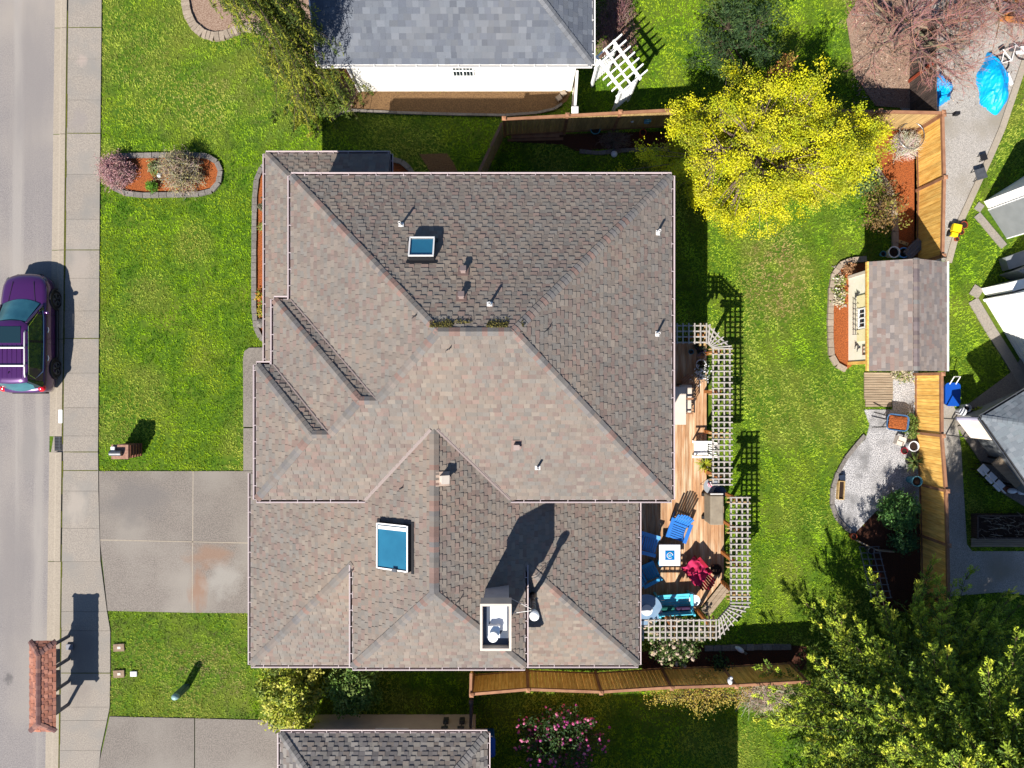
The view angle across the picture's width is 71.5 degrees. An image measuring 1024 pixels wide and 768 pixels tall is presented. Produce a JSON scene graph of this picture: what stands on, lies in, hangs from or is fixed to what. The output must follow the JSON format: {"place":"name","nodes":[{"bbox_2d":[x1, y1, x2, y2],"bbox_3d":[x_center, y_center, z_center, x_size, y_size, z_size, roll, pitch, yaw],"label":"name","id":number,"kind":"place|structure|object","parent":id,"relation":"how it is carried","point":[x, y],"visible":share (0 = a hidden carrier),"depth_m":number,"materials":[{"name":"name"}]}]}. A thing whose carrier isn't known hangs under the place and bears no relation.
{"place":"outdoors","nodes":[
{"label":"outdoors","id":0,"kind":"place"},
{"bbox_2d":[0,0,54,767],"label":"road","id":1,"kind":"structure","parent":0,"point":[26,93],"depth_m":28.49,"materials":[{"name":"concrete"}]},
{"bbox_2d":[0,274,60,393],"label":"parked car","id":2,"kind":"object","parent":1,"relation":"on","point":[30,304],"visible":1,"depth_m":27.37,"materials":[{"name":"purple paint"}]},
{"bbox_2d":[60,0,110,767],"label":"sidewalk","id":3,"kind":"structure","parent":0,"point":[85,625],"depth_m":28.45,"materials":[{"name":"concrete"}]},
{"bbox_2d":[28,635,73,732],"bbox_3d":[-17.780,11.450,27.564,1.106,1.872,3.561,0,90,0],"label":"mailbox shelter","id":4,"kind":"object","parent":3,"relation":"on","point":[45,686],"visible":1,"depth_m":26.84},
{"bbox_2d":[58,11,109,767],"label":"joint moss","id":5,"kind":"object","parent":3,"relation":"on","point":[64,338],"visible":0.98,"depth_m":28.44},
{"bbox_2d":[99,471,293,767],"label":"driveway","id":6,"kind":"structure","parent":0,"point":[143,576],"depth_m":28.46,"materials":[{"name":"concrete"}]},
{"bbox_2d":[100,471,247,612],"bbox_3d":[-13.127,6.312,28.483,5.014,0.033,4.602,44,90,0],"label":"driveway joint","id":7,"kind":"object","parent":6,"relation":"on","point":[192,541],"visible":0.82,"depth_m":28.47,"materials":[{"name":"concrete"}]},
{"bbox_2d":[243,348,262,470],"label":"front path","id":8,"kind":"structure","parent":0,"point":[251,356],"depth_m":28.44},
{"bbox_2d":[48,0,1023,767],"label":"ground","id":9,"kind":"structure","parent":0,"point":[358,130],"depth_m":28.50,"materials":[{"name":"plant"}]},
{"bbox_2d":[45,0,67,767],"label":"curb","id":10,"kind":"structure","parent":9,"relation":"on","point":[55,427],"depth_m":28.46,"materials":[{"name":"concrete"}]},
{"bbox_2d":[109,443,141,458],"bbox_3d":[-15.127,2.618,27.867,0.725,1.255,0.560,0,90,0],"label":"brick mailbox","id":11,"kind":"object","parent":9,"relation":"on","point":[125,451],"visible":1,"depth_m":27.44,"materials":[{"name":"red brick"}]},
{"bbox_2d":[117,158,217,192],"bbox_3d":[-13.955,-8.350,28.495,4.617,0.050,1.616,0,90,0],"label":"mulch bed","id":12,"kind":"object","parent":9,"relation":"on","point":[207,165],"visible":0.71,"depth_m":28.47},
{"bbox_2d":[91,148,140,195],"bbox_3d":[-15.680,-8.390,28.017,1.753,1.376,1.896,0,90,0],"label":"bare shrub","id":13,"kind":"object","parent":12,"relation":"on","point":[114,170],"visible":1,"depth_m":28.01,"materials":[{"name":"pink plant"}]},
{"bbox_2d":[106,152,223,197],"bbox_3d":[-13.946,-8.351,28.445,4.781,0.149,1.816,0,90,0],"label":"stone edging","id":14,"kind":"object","parent":12,"relation":"on","point":[215,186],"visible":0.71,"depth_m":28.38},
{"bbox_2d":[154,144,206,199],"bbox_3d":[-13.094,-8.343,27.898,2.205,2.024,2.162,0,90,0],"label":"bare shrub","id":15,"kind":"object","parent":12,"relation":"on","point":[174,170],"visible":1,"depth_m":27.82,"materials":[{"name":"beige plant"}]},
{"bbox_2d":[257,173,262,334],"bbox_3d":[-9.735,-5.387,28.495,1.000,0.050,7.183,0,90,0],"label":"mulch bed","id":16,"kind":"object","parent":9,"relation":"on","point":[260,252],"visible":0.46,"depth_m":28.47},
{"bbox_2d":[251,164,262,341],"bbox_3d":[-10.004,-5.296,28.445,0.821,0.150,7.365,0,90,0],"label":"stone edging","id":17,"kind":"object","parent":16,"relation":"on","point":[258,175],"visible":0.94,"depth_m":28.38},
{"bbox_2d":[190,0,357,114],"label":"mulch bed","id":18,"kind":"object","parent":9,"relation":"on","point":[206,15],"visible":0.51,"depth_m":28.47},
{"bbox_2d":[181,0,264,41],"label":"stone edging","id":19,"kind":"object","parent":18,"relation":"on","point":[199,30],"visible":0.71,"depth_m":28.37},
{"bbox_2d":[209,0,373,138],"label":"weeping cedar","id":20,"kind":"object","parent":18,"relation":"on","point":[291,51],"visible":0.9,"depth_m":23.99,"materials":[{"name":"green plant"}]},
{"bbox_2d":[310,80,353,123],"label":"green shrub","id":21,"kind":"object","parent":18,"relation":"on","point":[333,106],"visible":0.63,"depth_m":27.83,"materials":[{"name":"green plant"}]},
{"bbox_2d":[250,668,325,733],"bbox_3d":[-8.588,11.930,27.433,2.848,2.344,3.294,0,90,0],"label":"laurel shrub","id":22,"kind":"object","parent":9,"relation":"on","point":[298,693],"visible":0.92,"depth_m":27.00,"materials":[{"name":"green plant"}]},
{"bbox_2d":[318,668,382,719],"bbox_3d":[-6.135,11.663,27.550,2.407,2.092,2.354,-20,90,0],"label":"green shrub","id":23,"kind":"object","parent":9,"relation":"on","point":[346,685],"visible":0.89,"depth_m":27.16,"materials":[{"name":"green plant"}]},
{"bbox_2d":[277,714,489,767],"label":"house","id":24,"kind":"structure","parent":9,"relation":"on","point":[402,741],"depth_m":25.67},
{"bbox_2d":[419,153,457,171],"bbox_3d":[-2.834,-8.698,28.495,1.017,0.050,1.773,-30,90,0],"label":"dirt pad","id":25,"kind":"object","parent":9,"relation":"on","point":[442,162],"visible":0.7,"depth_m":28.47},
{"bbox_2d":[334,103,562,117],"bbox_3d":[-2.540,-10.874,28.460,9.135,0.118,0.484,-2,90,0],"label":"stone edging","id":26,"kind":"object","parent":9,"relation":"on","point":[455,114],"visible":0.93,"depth_m":28.41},
{"bbox_2d":[309,0,594,91],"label":"house","id":27,"kind":"structure","parent":9,"relation":"on","point":[467,45],"depth_m":25.02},
{"bbox_2d":[451,68,474,76],"bbox_3d":[-1.837,-11.703,26.550,0.863,1.010,0.055,0,90,0],"label":"window","id":28,"kind":"structure","parent":27,"relation":"in","point":[457,72],"depth_m":26.71,"materials":[{"name":"white paint"}]},
{"bbox_2d":[350,91,570,114],"bbox_3d":[-2.347,-11.236,28.496,9.466,0.048,0.975,0,90,0],"label":"mulch bed","id":29,"kind":"object","parent":9,"relation":"on","point":[500,102],"visible":0.84,"depth_m":28.47,"materials":[{"name":"soil"}]},
{"bbox_2d":[248,151,674,670],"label":"house","id":30,"kind":"structure","parent":9,"relation":"on","point":[463,421],"depth_m":22.73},
{"bbox_2d":[477,122,502,171],"bbox_3d":[-0.874,-8.798,27.510,0.208,1.980,2.299,24,90,0],"label":"wood fence","id":31,"kind":"object","parent":9,"relation":"on","point":[492,150],"visible":0.78,"depth_m":27.24,"materials":[{"name":"brown wood"}]},
{"bbox_2d":[512,702,610,767],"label":"flowering shrub","id":32,"kind":"object","parent":9,"relation":"on","point":[579,748],"visible":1,"depth_m":27.43,"materials":[{"name":"green plant"}]},
{"bbox_2d":[571,70,578,119],"bbox_3d":[2.367,-10.998,27.565,0.271,1.870,1.689,0,90,0],"label":"wood fence","id":33,"kind":"object","parent":9,"relation":"on","point":[574,108],"visible":0.79,"depth_m":26.74,"materials":[{"name":"beige"}]},
{"bbox_2d":[512,131,678,150],"bbox_3d":[3.341,-9.701,28.495,6.679,0.050,0.684,-2,90,0],"label":"mulch bed","id":34,"kind":"object","parent":9,"relation":"on","point":[578,142],"visible":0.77,"depth_m":28.47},
{"bbox_2d":[508,130,565,141],"bbox_3d":[0.980,-9.950,28.415,2.326,0.100,0.442,-2,90,0],"label":"lumber stack","id":35,"kind":"object","parent":34,"relation":"on","point":[536,137],"visible":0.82,"depth_m":28.41,"materials":[{"name":"red wood"}]},
{"bbox_2d":[596,129,632,150],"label":"bare shrub","id":36,"kind":"object","parent":34,"relation":"on","point":[614,140],"visible":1,"depth_m":28.22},
{"bbox_2d":[595,0,640,74],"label":"bare shrub","id":37,"kind":"object","parent":9,"relation":"on","point":[610,28],"visible":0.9,"depth_m":28.00,"materials":[{"name":"brown plant"}]},
{"bbox_2d":[590,34,647,111],"bbox_3d":[3.925,-11.673,27.265,1.549,2.470,1.784,-37,90,0],"label":"garden arbor","id":38,"kind":"object","parent":9,"relation":"on","point":[600,67],"visible":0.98,"depth_m":26.13,"materials":[{"name":"white paint"}]},
{"bbox_2d":[579,146,668,154],"bbox_3d":[4.485,-9.316,28.459,3.588,0.118,0.258,-2,90,0],"label":"stone edging","id":39,"kind":"object","parent":9,"relation":"on","point":[603,152],"visible":0.73,"depth_m":28.41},
{"bbox_2d":[469,661,810,697],"bbox_3d":[4.784,11.420,27.510,12.758,1.980,0.333,-2,90,0],"label":"wood fence","id":40,"kind":"object","parent":9,"relation":"on","point":[662,678],"visible":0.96,"depth_m":27.38,"materials":[{"name":"brown wood"}]},
{"bbox_2d":[632,149,668,171],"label":"yellow shrub","id":41,"kind":"object","parent":9,"relation":"on","point":[647,165],"visible":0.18,"depth_m":27.41,"materials":[{"name":"green plant"}]},
{"bbox_2d":[642,614,707,668],"bbox_3d":[6.361,9.964,27.480,2.550,2.258,2.110,0,90,0],"label":"rhododendron","id":42,"kind":"object","parent":9,"relation":"on","point":[664,647],"visible":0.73,"depth_m":27.25,"materials":[{"name":"green plant"}]},
{"bbox_2d":[641,343,728,615],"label":"deck","id":43,"kind":"structure","parent":9,"relation":"on","point":[705,541],"depth_m":28.14,"materials":[{"name":"brown wood"}]},
{"bbox_2d":[641,531,660,557],"bbox_3d":[5.138,6.184,27.679,1.088,0.956,0.880,15,90,0],"label":"adirondack chair","id":44,"kind":"object","parent":43,"relation":"on","point":[652,537],"visible":0.71,"depth_m":27.75,"materials":[{"name":"plastic"}]},
{"bbox_2d":[641,559,662,588],"bbox_3d":[5.170,7.458,27.679,1.088,0.956,0.880,-27,90,0],"label":"adirondack chair","id":45,"kind":"object","parent":43,"relation":"on","point":[650,566],"visible":0.77,"depth_m":27.74,"materials":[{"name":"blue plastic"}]},
{"bbox_2d":[659,544,679,565],"bbox_3d":[6.110,6.631,27.815,0.820,0.650,0.820,0,90,0],"label":"fire table","id":46,"kind":"object","parent":43,"relation":"on","point":[669,554],"visible":1,"depth_m":27.53,"materials":[{"name":"beige"}]},
{"bbox_2d":[653,590,695,617],"bbox_3d":[6.309,8.547,27.665,1.430,0.957,0.755,-3,90,0],"label":"garden bench","id":47,"kind":"object","parent":43,"relation":"on","point":[680,601],"visible":0.87,"depth_m":27.71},
{"bbox_2d":[665,512,693,543],"bbox_3d":[6.538,5.546,27.679,0.880,0.956,1.088,21,90,0],"label":"adirondack chair","id":48,"kind":"object","parent":43,"relation":"on","point":[685,522],"visible":1,"depth_m":27.58,"materials":[{"name":"blue plastic"}]},
{"bbox_2d":[675,387,685,424],"bbox_3d":[6.281,0.836,27.770,0.860,0.740,1.460,0,90,0],"label":"dining table","id":49,"kind":"object","parent":43,"relation":"on","point":[680,405],"visible":0.48,"depth_m":27.40,"materials":[{"name":"beige"}]},
{"bbox_2d":[677,383,695,398],"bbox_3d":[6.778,0.279,27.700,0.530,0.880,0.610,0,90,0],"label":"patio chair","id":50,"kind":"object","parent":43,"relation":"on","point":[688,386],"visible":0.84,"depth_m":27.66,"materials":[{"name":"beige"}]},
{"bbox_2d":[641,492,750,640],"bbox_3d":[7.481,7.274,27.206,2.947,2.588,6.556,35,90,0],"label":"pergola","id":51,"kind":"object","parent":43,"relation":"on","point":[733,594],"visible":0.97,"depth_m":25.96,"materials":[{"name":"grey wood"}]},
{"bbox_2d":[682,555,715,590],"bbox_3d":[7.295,7.384,27.679,0.880,0.956,1.088,-38,90,0],"label":"adirondack chair","id":52,"kind":"object","parent":43,"relation":"on","point":[708,578],"visible":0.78,"depth_m":27.53,"materials":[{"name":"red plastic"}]},
{"bbox_2d":[681,556,709,585],"bbox_3d":[7.112,7.242,27.469,0.802,0.422,0.929,-43,90,0],"label":"towel","id":53,"kind":"object","parent":52,"relation":"on","point":[697,571],"visible":1,"depth_m":27.52,"materials":[{"name":"pink fabric"}]},
{"bbox_2d":[675,323,732,485],"bbox_3d":[6.913,0.734,27.206,2.319,2.588,5.960,0,90,0],"label":"pergola","id":54,"kind":"object","parent":43,"relation":"on","point":[713,391],"visible":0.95,"depth_m":25.96,"materials":[{"name":"grey wood"}]},
{"bbox_2d":[692,440,717,457],"bbox_3d":[7.433,2.533,27.613,0.915,1.066,0.650,0,90,0],"label":"garden chair","id":55,"kind":"object","parent":43,"relation":"on","point":[700,447],"visible":0.75,"depth_m":27.70,"materials":[{"name":"white paint"}]},
{"bbox_2d":[701,492,722,524],"bbox_3d":[7.792,4.788,27.650,0.600,0.980,1.210,0,90,0],"label":"covered grill","id":56,"kind":"object","parent":43,"relation":"on","point":[713,509],"visible":0.94,"depth_m":27.16,"materials":[{"name":"beige fabric"}]},
{"bbox_2d":[640,668,758,719],"bbox_3d":[7.209,11.850,27.537,4.527,2.040,1.796,0,90,0],"label":"yellow shrub","id":57,"kind":"object","parent":9,"relation":"on","point":[685,693],"visible":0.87,"depth_m":27.06,"materials":[{"name":"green plant"}]},
{"bbox_2d":[502,106,945,137],"bbox_3d":[7.917,-10.183,27.510,16.599,1.980,0.432,-1,90,0],"label":"wood fence","id":58,"kind":"object","parent":9,"relation":"on","point":[615,120],"visible":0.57,"depth_m":27.29,"materials":[{"name":"brown wood"}]},
{"bbox_2d":[642,645,806,669],"bbox_3d":[8.504,10.941,28.495,6.593,0.050,1.000,0,90,0],"label":"mulch bed","id":59,"kind":"object","parent":9,"relation":"on","point":[736,658],"visible":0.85,"depth_m":28.47,"materials":[{"name":"soil"}]},
{"bbox_2d":[705,645,738,672],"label":"plant","id":60,"kind":"object","parent":59,"relation":"on","point":[720,662],"visible":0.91,"depth_m":28.03,"materials":[{"name":"plant"}]},
{"bbox_2d":[678,0,795,81],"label":"conifer sapling","id":61,"kind":"object","parent":9,"relation":"on","point":[744,29],"visible":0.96,"depth_m":26.39,"materials":[{"name":"green plant"}]},
{"bbox_2d":[704,644,790,650],"bbox_3d":[9.428,10.531,28.451,3.450,0.133,0.235,-1,90,0],"label":"stone edging","id":62,"kind":"object","parent":9,"relation":"on","point":[747,647],"visible":0.95,"depth_m":28.39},
{"bbox_2d":[613,52,898,245],"bbox_3d":[9.001,-8.308,25.979,8.927,5.234,7.150,29,90,0],"label":"yellow tree","id":63,"kind":"object","parent":9,"relation":"on","point":[836,155],"visible":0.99,"depth_m":25.17,"materials":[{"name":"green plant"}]},
{"bbox_2d":[726,685,800,718],"bbox_3d":[10.127,12.389,28.266,3.336,0.657,2.015,0,90,0],"label":"dead brush","id":64,"kind":"object","parent":9,"relation":"on","point":[764,700],"visible":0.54,"depth_m":28.29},
{"bbox_2d":[763,50,797,87],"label":"red shrub","id":65,"kind":"object","parent":9,"relation":"on","point":[783,66],"visible":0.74,"depth_m":27.11,"materials":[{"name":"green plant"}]},
{"bbox_2d":[827,256,866,371],"bbox_3d":[13.141,-2.901,28.439,1.289,0.157,4.711,10,90,0],"label":"stone edging","id":66,"kind":"object","parent":9,"relation":"on","point":[830,331],"visible":0.98,"depth_m":28.37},
{"bbox_2d":[831,263,864,368],"bbox_3d":[13.570,-2.693,28.494,1.590,0.051,4.361,0,90,0],"label":"mulch bed","id":67,"kind":"object","parent":9,"relation":"on","point":[840,332],"visible":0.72,"depth_m":28.47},
{"bbox_2d":[864,373,892,406],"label":"boardwalk","id":68,"kind":"structure","parent":9,"relation":"on","point":[883,388],"depth_m":28.41,"materials":[{"name":"grey wood"}]},
{"bbox_2d":[846,0,911,107],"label":"mulch bed","id":69,"kind":"object","parent":9,"relation":"on","point":[897,96],"visible":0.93,"depth_m":28.47,"materials":[{"name":"soil"}]},
{"bbox_2d":[908,15,937,110],"bbox_3d":[15.910,-12.061,27.540,0.105,1.920,3.589,0,90,0],"label":"wood fence","id":70,"kind":"object","parent":69,"relation":"on","point":[921,100],"visible":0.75,"depth_m":27.49,"materials":[{"name":"wood"}]},
{"bbox_2d":[751,553,1023,767],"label":"deciduous tree","id":71,"kind":"object","parent":9,"relation":"on","point":[966,730],"visible":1,"depth_m":24.37,"materials":[{"name":"green plant"}]},
{"bbox_2d":[856,511,920,612],"bbox_3d":[15.097,7.157,28.494,2.642,0.053,4.156,0,90,0],"label":"mulch bed","id":72,"kind":"object","parent":9,"relation":"on","point":[902,575],"visible":0.54,"depth_m":28.47,"materials":[{"name":"soil"}]},
{"bbox_2d":[855,540,893,597],"bbox_3d":[14.425,7.225,27.969,1.526,1.042,2.080,0,90,0],"label":"garden trellis","id":73,"kind":"object","parent":72,"relation":"on","point":[881,559],"visible":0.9,"depth_m":28.04,"materials":[{"name":"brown wood"}]},
{"bbox_2d":[874,487,921,533],"bbox_3d":[15.126,5.007,27.695,1.795,1.805,1.772,-32,90,0],"label":"rhododendron","id":74,"kind":"object","parent":72,"relation":"on","point":[899,514],"visible":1,"depth_m":27.45,"materials":[{"name":"green plant"}]},
{"bbox_2d":[886,530,920,557],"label":"rhododendron","id":75,"kind":"object","parent":72,"relation":"on","point":[908,543],"visible":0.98,"depth_m":27.84,"materials":[{"name":"green plant"}]},
{"bbox_2d":[875,130,916,256],"bbox_3d":[15.392,-7.632,28.495,1.744,0.050,5.105,0,90,0],"label":"mulch bed","id":76,"kind":"object","parent":9,"relation":"on","point":[901,171],"visible":0.46,"depth_m":28.47,"materials":[{"name":"soil"}]},
{"bbox_2d":[846,167,887,198],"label":"green shrub","id":77,"kind":"object","parent":76,"relation":"on","point":[867,185],"visible":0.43,"depth_m":27.91,"materials":[{"name":"green plant"}]},
{"bbox_2d":[854,179,912,236],"bbox_3d":[14.563,-6.828,27.623,2.076,1.920,2.162,7,90,0],"label":"bronze shrub","id":78,"kind":"object","parent":76,"relation":"on","point":[881,209],"visible":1,"depth_m":27.64,"materials":[{"name":"brown plant"}]},
{"bbox_2d":[872,166,898,246],"bbox_3d":[15.115,-6.976,28.451,0.632,0.131,3.623,-13,90,0],"label":"stone edging","id":79,"kind":"object","parent":76,"relation":"on","point":[895,238],"visible":0.53,"depth_m":28.39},
{"bbox_2d":[888,129,925,165],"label":"ornamental grass","id":80,"kind":"object","parent":76,"relation":"on","point":[909,142],"depth_m":28.03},
{"bbox_2d":[903,238,921,258],"bbox_3d":[15.880,-5.340,28.282,0.800,0.435,0.430,-43,90,0],"label":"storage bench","id":81,"kind":"object","parent":76,"relation":"on","point":[910,252],"visible":0.89,"depth_m":28.07,"materials":[{"name":"plastic"}]},
{"bbox_2d":[848,258,948,370],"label":"garden shed","id":82,"kind":"structure","parent":9,"relation":"on","point":[898,315],"depth_m":26.02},
{"bbox_2d":[913,372,952,648],"bbox_3d":[16.277,5.083,27.510,0.247,1.980,11.101,-2,90,0],"label":"wood fence","id":83,"kind":"object","parent":9,"relation":"on","point":[932,538],"visible":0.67,"depth_m":27.39,"materials":[{"name":"brown wood"}]},
{"bbox_2d":[900,0,1023,260],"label":"gravel yard","id":84,"kind":"structure","parent":9,"relation":"on","point":[971,129],"depth_m":28.47,"materials":[{"name":"gravel"}]},
{"bbox_2d":[914,112,947,259],"bbox_3d":[16.179,-7.433,27.510,0.217,1.980,5.433,0,90,0],"label":"wood fence","id":85,"kind":"object","parent":84,"relation":"on","point":[931,160],"visible":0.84,"depth_m":27.38,"materials":[{"name":"brown wood"}]},
{"bbox_2d":[839,0,1023,97],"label":"bare tree","id":86,"kind":"object","parent":84,"relation":"on","point":[911,23],"visible":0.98,"depth_m":26.32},
{"bbox_2d":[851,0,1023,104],"bbox_3d":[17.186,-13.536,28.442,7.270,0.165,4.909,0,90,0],"label":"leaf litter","id":87,"kind":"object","parent":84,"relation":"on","point":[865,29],"visible":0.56,"depth_m":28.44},
{"bbox_2d":[937,73,952,106],"bbox_3d":[16.982,-11.749,28.227,1.363,0.526,1.340,0,90,0],"label":"blue tarp","id":88,"kind":"object","parent":84,"relation":"on","point":[943,94],"visible":0.47,"depth_m":28.09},
{"bbox_2d":[946,223,961,236],"bbox_3d":[17.643,-6.126,28.329,0.440,0.338,0.538,11,90,0],"label":"toy truck","id":89,"kind":"object","parent":84,"relation":"on","point":[955,229],"visible":1,"depth_m":28.21,"materials":[{"name":"yellow"}]},
{"bbox_2d":[924,0,1023,57],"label":"bare tree","id":90,"kind":"object","parent":84,"relation":"on","point":[1017,11],"visible":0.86,"depth_m":26.23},
{"bbox_2d":[945,54,1023,262],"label":"concrete edging","id":91,"kind":"object","parent":84,"relation":"on","point":[990,156],"visible":0.92,"depth_m":28.42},
{"bbox_2d":[976,52,1008,114],"bbox_3d":[19.214,-12.031,28.155,1.363,0.670,2.568,-7,90,0],"label":"blue tarp","id":92,"kind":"object","parent":84,"relation":"on","point":[993,92],"visible":0.94,"depth_m":28.16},
{"bbox_2d":[960,388,1023,492],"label":"house","id":93,"kind":"structure","parent":9,"relation":"on","point":[1001,420],"depth_m":25.73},
{"bbox_2d":[971,513,1023,546],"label":"raised bed","id":94,"kind":"object","parent":9,"relation":"on","point":[1000,529],"visible":1,"depth_m":28.20,"materials":[{"name":"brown wood"}]},
{"bbox_2d":[982,250,1023,362],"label":"house","id":95,"kind":"structure","parent":9,"relation":"on","point":[1006,306],"depth_m":27.88,"materials":[{"name":"white"}]},
{"bbox_2d":[984,177,1023,238],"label":"house","id":96,"kind":"structure","parent":9,"relation":"on","point":[1005,206],"depth_m":27.66,"materials":[{"name":"white"}]},
{"bbox_2d":[989,198,1023,237],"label":"roof","id":97,"kind":"structure","parent":96,"relation":"in","point":[1009,217],"depth_m":27.72,"materials":[{"name":"grey"}]},
{"bbox_2d":[641,594,661,624],"bbox_3d":[5.192,8.713,27.755,1.200,0.770,1.200,0,90,0],"label":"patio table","id":98,"kind":"object","parent":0,"point":[651,606],"visible":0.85,"depth_m":27.41,"materials":[{"name":"metal"}]},
{"bbox_2d":[835,371,918,531],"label":"gravel patio","id":99,"kind":"structure","parent":0,"point":[875,468],"depth_m":28.47,"materials":[{"name":"gravel"}]},
{"bbox_2d":[836,480,844,499],"bbox_3d":[13.108,4.233,28.380,0.250,0.220,0.750,3,90,0],"label":"planter box","id":100,"kind":"object","parent":99,"relation":"on","point":[840,490],"visible":1,"depth_m":28.34,"materials":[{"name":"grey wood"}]},
{"bbox_2d":[829,434,865,533],"bbox_3d":[13.359,3.979,28.451,1.185,0.138,4.074,6,90,0],"label":"stone edging","id":101,"kind":"object","parent":99,"relation":"on","point":[855,445],"visible":1,"depth_m":28.40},
{"bbox_2d":[872,412,909,431],"bbox_3d":[15.067,1.502,28.181,1.750,0.686,0.660,7,90,0],"label":"wheelbarrow","id":102,"kind":"object","parent":99,"relation":"on","point":[897,422],"visible":0.98,"depth_m":27.89,"materials":[{"name":"metal"}]},
{"bbox_2d":[890,371,915,383],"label":"bedding plant","id":103,"kind":"object","parent":99,"relation":"on","point":[903,375],"visible":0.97,"depth_m":28.21,"materials":[{"name":"beige plant"}]},
{"bbox_2d":[904,411,919,439],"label":"fern plant","id":104,"kind":"object","parent":99,"relation":"on","point":[913,427],"visible":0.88,"depth_m":28.02,"materials":[{"name":"green plant"}]},
{"bbox_2d":[904,451,922,471],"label":"plant","id":105,"kind":"object","parent":99,"relation":"on","point":[912,461],"visible":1,"depth_m":28.02,"materials":[{"name":"plant"}]},
{"bbox_2d":[918,377,1023,595],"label":"gravel path","id":106,"kind":"structure","parent":0,"point":[1001,571],"depth_m":28.47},
{"bbox_2d":[944,376,960,405],"bbox_3d":[17.290,0.283,28.041,0.600,0.914,1.176,0,90,0],"label":"garden cart","id":107,"kind":"object","parent":106,"relation":"on","point":[952,394],"visible":0.69,"depth_m":27.88,"materials":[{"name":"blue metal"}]},
{"bbox_2d":[936,417,991,440],"bbox_3d":[17.442,1.632,27.491,0.720,1.917,1.568,-42,90,0],"label":"garden swing","id":108,"kind":"object","parent":106,"relation":"on","point":[972,427],"visible":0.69,"depth_m":26.73,"materials":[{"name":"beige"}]},
{"bbox_2d":[954,358,1023,505],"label":"patio paving","id":109,"kind":"structure","parent":0,"point":[1008,384],"depth_m":28.45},
{"bbox_2d":[981,456,1019,487],"bbox_3d":[19.341,3.438,28.082,1.350,0.725,0.420,45,90,0],"label":"dining table","id":110,"kind":"object","parent":109,"relation":"on","point":[998,463],"visible":0.87,"depth_m":27.72,"materials":[{"name":"brown wood"}]},
{"bbox_2d":[969,202,1023,388],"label":"concrete path","id":111,"kind":"structure","parent":0,"point":[994,335],"depth_m":28.44,"materials":[{"name":"concrete"}]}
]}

